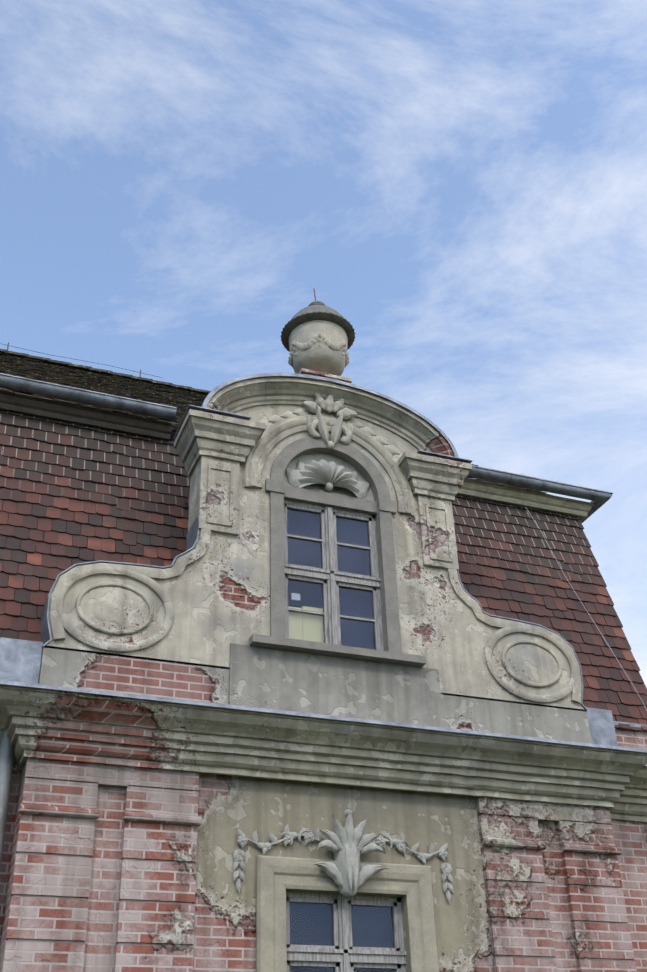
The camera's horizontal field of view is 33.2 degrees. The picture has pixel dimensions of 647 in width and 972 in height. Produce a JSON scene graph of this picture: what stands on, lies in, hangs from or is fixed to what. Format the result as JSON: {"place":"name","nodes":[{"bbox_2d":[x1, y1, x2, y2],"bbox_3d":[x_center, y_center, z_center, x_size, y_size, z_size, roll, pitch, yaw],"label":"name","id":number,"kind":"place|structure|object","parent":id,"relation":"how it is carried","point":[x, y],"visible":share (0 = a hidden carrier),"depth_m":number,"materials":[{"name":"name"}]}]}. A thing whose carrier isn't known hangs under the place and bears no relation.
{"place":"outdoors","nodes":[
{"label":"outdoors","id":0,"kind":"place"},
{"bbox_2d":[0,728,646,971],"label":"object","id":1,"kind":"object","parent":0,"point":[630,838],"depth_m":10.50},
{"bbox_2d":[0,359,466,477],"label":"roof slabs","id":2,"kind":"structure","parent":1,"relation":"on","point":[173,433],"depth_m":16.10,"materials":[{"name":"grey"}]},
{"bbox_2d":[0,410,189,641],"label":"tiles","id":3,"kind":"object","parent":2,"relation":"attached to","point":[71,494],"visible":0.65,"depth_m":11.05,"materials":[{"name":"brown tile"}]},
{"bbox_2d":[0,353,549,494],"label":"tiles","id":4,"kind":"object","parent":2,"relation":"attached to","point":[196,399],"visible":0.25,"depth_m":16.47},
{"bbox_2d":[0,349,210,394],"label":"ridge tiles","id":5,"kind":"object","parent":4,"relation":"on","point":[93,370],"visible":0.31,"depth_m":18.94,"materials":[{"name":"brown tile"}]},
{"bbox_2d":[0,343,161,377],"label":"ridge wire","id":6,"kind":"object","parent":5,"relation":"attached to","point":[81,360],"visible":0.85,"depth_m":18.95,"materials":[{"name":"grey metal"}]},
{"bbox_2d":[457,479,593,521],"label":"fascia","id":7,"kind":"structure","parent":4,"relation":"attached to","point":[579,509],"depth_m":13.58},
{"bbox_2d":[467,465,612,522],"bbox_3d":[1.497,1.231,15.469,2.717,0.100,5.257,10,-34,-19],"label":"gutter","id":8,"kind":"object","parent":7,"relation":"attached to","point":[599,498],"visible":0.38,"depth_m":13.56,"materials":[{"name":"grey metal"}]},
{"bbox_2d":[0,760,577,971],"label":"risalit","id":9,"kind":"object","parent":1,"relation":"attached to","point":[225,921],"visible":0.3,"depth_m":9.26,"materials":[{"name":"beige paint"}]},
{"bbox_2d":[2,758,201,971],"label":"lesenes","id":10,"kind":"object","parent":9,"relation":"attached to","point":[48,904],"visible":1,"depth_m":8.48,"materials":[{"name":"red brick"}]},
{"bbox_2d":[256,855,438,971],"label":"window architrave","id":11,"kind":"object","parent":9,"relation":"attached to","point":[277,877],"visible":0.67,"depth_m":9.06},
{"bbox_2d":[475,797,636,971],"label":"lesenes","id":12,"kind":"object","parent":9,"relation":"attached to","point":[518,913],"visible":1,"depth_m":9.81,"materials":[{"name":"red brick"}]},
{"bbox_2d":[0,684,646,822],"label":"cornice","id":13,"kind":"structure","parent":1,"relation":"attached to","point":[50,724],"depth_m":9.44,"materials":[{"name":"stone"}]},
{"bbox_2d":[38,645,591,742],"bbox_3d":[0.074,2.147,10.180,5.440,0.530,0.400,10,-34,-19],"label":"attic","id":14,"kind":"object","parent":13,"relation":"on","point":[84,669],"visible":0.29,"depth_m":9.64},
{"bbox_2d":[44,405,584,710],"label":"gable wall","id":15,"kind":"structure","parent":14,"relation":"on","point":[218,592],"depth_m":10.67,"materials":[{"name":"beige paint"}]},
{"bbox_2d":[41,515,587,710],"bbox_3d":[0.045,1.279,10.726,5.465,1.551,0.429,10,-34,-19],"label":"scroll flashing","id":16,"kind":"object","parent":15,"relation":"attached to","point":[192,535],"visible":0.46,"depth_m":10.21,"materials":[{"name":"metal"}]},
{"bbox_2d":[50,529,581,703],"bbox_3d":[0.121,1.157,10.565,5.410,1.527,0.035,10,-34,-19],"label":"scroll relief","id":17,"kind":"object","parent":15,"relation":"attached to","point":[113,608],"visible":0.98,"depth_m":9.94},
{"bbox_2d":[174,409,471,502],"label":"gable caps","id":18,"kind":"object","parent":15,"relation":"attached to","point":[200,434],"visible":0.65,"depth_m":11.07,"materials":[{"name":"grey stone"}]},
{"bbox_2d":[198,455,458,569],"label":"panels","id":19,"kind":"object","parent":15,"relation":"attached to","point":[219,496],"depth_m":10.89,"materials":[{"name":"beige paint"}]},
{"bbox_2d":[243,415,414,517],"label":"arch molding","id":20,"kind":"structure","parent":15,"relation":"attached to","point":[270,439],"depth_m":11.52,"materials":[{"name":"grey stone"}]},
{"bbox_2d":[207,376,454,456],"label":"arched pediment","id":21,"kind":"structure","parent":15,"relation":"attached to","point":[415,430],"depth_m":11.83,"materials":[{"name":"grey stone"}]},
{"bbox_2d":[173,373,471,462],"bbox_3d":[0.015,-0.711,11.855,3.200,0.798,0.653,10,-34,-19],"label":"metal flashing","id":22,"kind":"object","parent":21,"relation":"on","point":[203,408],"visible":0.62,"depth_m":11.69,"materials":[{"name":"grey metal"}]},
{"bbox_2d":[299,368,351,382],"bbox_3d":[-0.038,-1.011,12.170,0.600,0.300,0.460,10,-34,-19],"label":"urn pedestal","id":23,"kind":"object","parent":21,"relation":"on","point":[320,374],"visible":0.25,"depth_m":12.05,"materials":[{"name":"beige stone"}]},
{"bbox_2d":[288,320,349,375],"bbox_3d":[-0.053,-1.423,12.429,0.719,0.673,0.716,10,-34,-19],"label":"urn","id":24,"kind":"object","parent":23,"relation":"on","point":[318,345],"visible":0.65,"depth_m":12.25,"materials":[{"name":"grey stone"}]},
{"bbox_2d":[280,301,354,351],"bbox_3d":[-0.071,-1.936,12.752,0.884,0.541,0.884,10,-34,-19],"label":"urn lid","id":25,"kind":"object","parent":24,"relation":"on","point":[316,310],"visible":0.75,"depth_m":12.41,"materials":[{"name":"grey stone"}]},
{"bbox_2d":[260,393,401,461],"bbox_3d":[0.073,-0.619,11.637,2.118,0.879,0.118,10,-34,-19],"label":"floral ornament","id":26,"kind":"object","parent":15,"relation":"attached to","point":[328,404],"visible":0.69,"depth_m":11.67,"materials":[{"name":"grey stone"}]},
{"bbox_2d":[249,437,425,666],"bbox_3d":[0.089,0.567,10.966,1.760,2.520,0.260,10,-34,-19],"label":"stone dormer frame","id":27,"kind":"object","parent":15,"relation":"attached to","point":[381,507],"visible":0.88,"depth_m":10.94,"materials":[{"name":"grey stone"}]},
{"bbox_2d":[288,606,323,642],"bbox_3d":[-0.187,1.385,10.522,0.415,0.460,0.060,10,-34,-19],"label":"insulation","id":28,"kind":"object","parent":27,"relation":"attached to","point":[298,625],"depth_m":10.51},
{"bbox_2d":[285,459,369,497],"bbox_3d":[0.067,-0.050,11.357,0.998,0.559,0.117,10,-34,-19],"label":"tympanum ornament","id":29,"kind":"object","parent":27,"relation":"attached to","point":[329,476],"visible":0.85,"depth_m":11.37,"materials":[{"name":"grey stone"}]},
{"bbox_2d":[284,453,373,500],"bbox_3d":[0.032,-0.116,11.493,1.080,0.540,0.045,10,-34,-19],"label":"tympanum","id":30,"kind":"object","parent":27,"relation":"in","point":[308,458],"visible":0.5,"depth_m":11.53,"materials":[{"name":"grey paint"}]},
{"bbox_2d":[284,500,383,650],"bbox_3d":[0.071,0.917,10.837,1.060,1.630,0.095,10,-34,-19],"label":"dormer window","id":31,"kind":"structure","parent":27,"relation":"in","point":[329,577],"depth_m":10.87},
{"bbox_2d":[291,593,299,600],"bbox_3d":[-0.271,1.086,10.635,0.090,0.070,0.005,10,-34,-19],"label":"paper note","id":32,"kind":"object","parent":31,"relation":"attached to","point":[294,596],"depth_m":10.63,"materials":[{"name":"white paper"}]},
{"bbox_2d":[229,643,443,727],"bbox_3d":[0.146,1.942,10.078,2.120,0.755,0.020,10,-34,-19],"label":"apron panel","id":33,"kind":"object","parent":14,"relation":"attached to","point":[278,679],"visible":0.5,"depth_m":10.10,"materials":[{"name":"grey paint"}]},
{"bbox_2d":[0,637,646,745],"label":"zinc boxes","id":34,"kind":"object","parent":13,"relation":"on","point":[20,660],"visible":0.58,"depth_m":9.24,"materials":[{"name":"grey metal"}]},
{"bbox_2d":[0,680,646,765],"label":"cornice flashing","id":35,"kind":"object","parent":13,"relation":"on","point":[71,689],"visible":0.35,"depth_m":9.37,"materials":[{"name":"grey metal"}]},
{"bbox_2d":[287,509,374,648],"bbox_3d":[-0.513,1.426,12.278,1.900,3.100,2.620,10,-34,-19],"label":"dormer room","id":36,"kind":"object","parent":1,"relation":"on","point":[345,535],"depth_m":11.22,"materials":[{"name":"grey"}]},
{"bbox_2d":[289,903,394,971],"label":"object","id":37,"kind":"object","parent":1,"relation":"on","point":[317,919],"depth_m":9.21,"materials":[{"name":"grey"}]},
{"bbox_3d":[-11.813,-1.226,7.528,7.000,3.117,0.809,10,-34,-19],"label":"roof","id":38,"kind":"object","parent":1,"relation":"on","visible":0},
{"bbox_2d":[0,390,171,440],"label":"fascia","id":39,"kind":"structure","parent":38,"relation":"on","point":[77,414],"depth_m":11.83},
{"bbox_2d":[0,373,176,420],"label":"gutter","id":40,"kind":"object","parent":39,"relation":"attached to","point":[53,390],"visible":1,"depth_m":11.73,"materials":[{"name":"grey metal"}]},
{"bbox_2d":[8,377,107,407],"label":"gutter brackets","id":41,"kind":"object","parent":40,"relation":"attached to","point":[103,406],"visible":0.94,"depth_m":11.53,"materials":[{"name":"grey metal"}]},
{"bbox_2d":[0,0,646,687],"label":"sky","id":42,"kind":"structure","parent":0,"point":[463,183],"materials":[{"name":"blue"}]},
{"bbox_2d":[233,808,453,903],"bbox_3d":[0.218,3.130,9.243,2.018,0.731,0.158,10,-34,-19],"label":"window ornament","id":43,"kind":"object","parent":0,"point":[348,844],"visible":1,"depth_m":9.21,"materials":[{"name":"grey stone"}]},
{"bbox_2d":[286,892,405,971],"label":"window","id":44,"kind":"structure","parent":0,"point":[342,954],"depth_m":9.06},
{"bbox_2d":[469,467,545,490],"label":"gutter brackets","id":45,"kind":"object","parent":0,"point":[473,472],"visible":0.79,"depth_m":13.28,"materials":[{"name":"grey metal"}]},
{"bbox_2d":[452,494,646,730],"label":"tiles","id":46,"kind":"object","parent":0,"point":[509,567],"visible":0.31,"depth_m":12.58,"materials":[{"name":"red tile"}]},
{"bbox_2d":[472,478,646,710],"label":"lightning wire","id":47,"kind":"object","parent":46,"relation":"attached to","point":[583,605],"visible":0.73,"depth_m":12.56,"materials":[{"name":"grey metal"}]},
{"label":"ground","id":48,"kind":"structure","parent":0,"visible":0},
{"bbox_2d":[0,729,14,879],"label":"downpipe","id":49,"kind":"object","parent":48,"relation":"on","point":[7,755],"visible":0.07,"depth_m":8.72,"materials":[{"name":"grey metal"}]}
]}

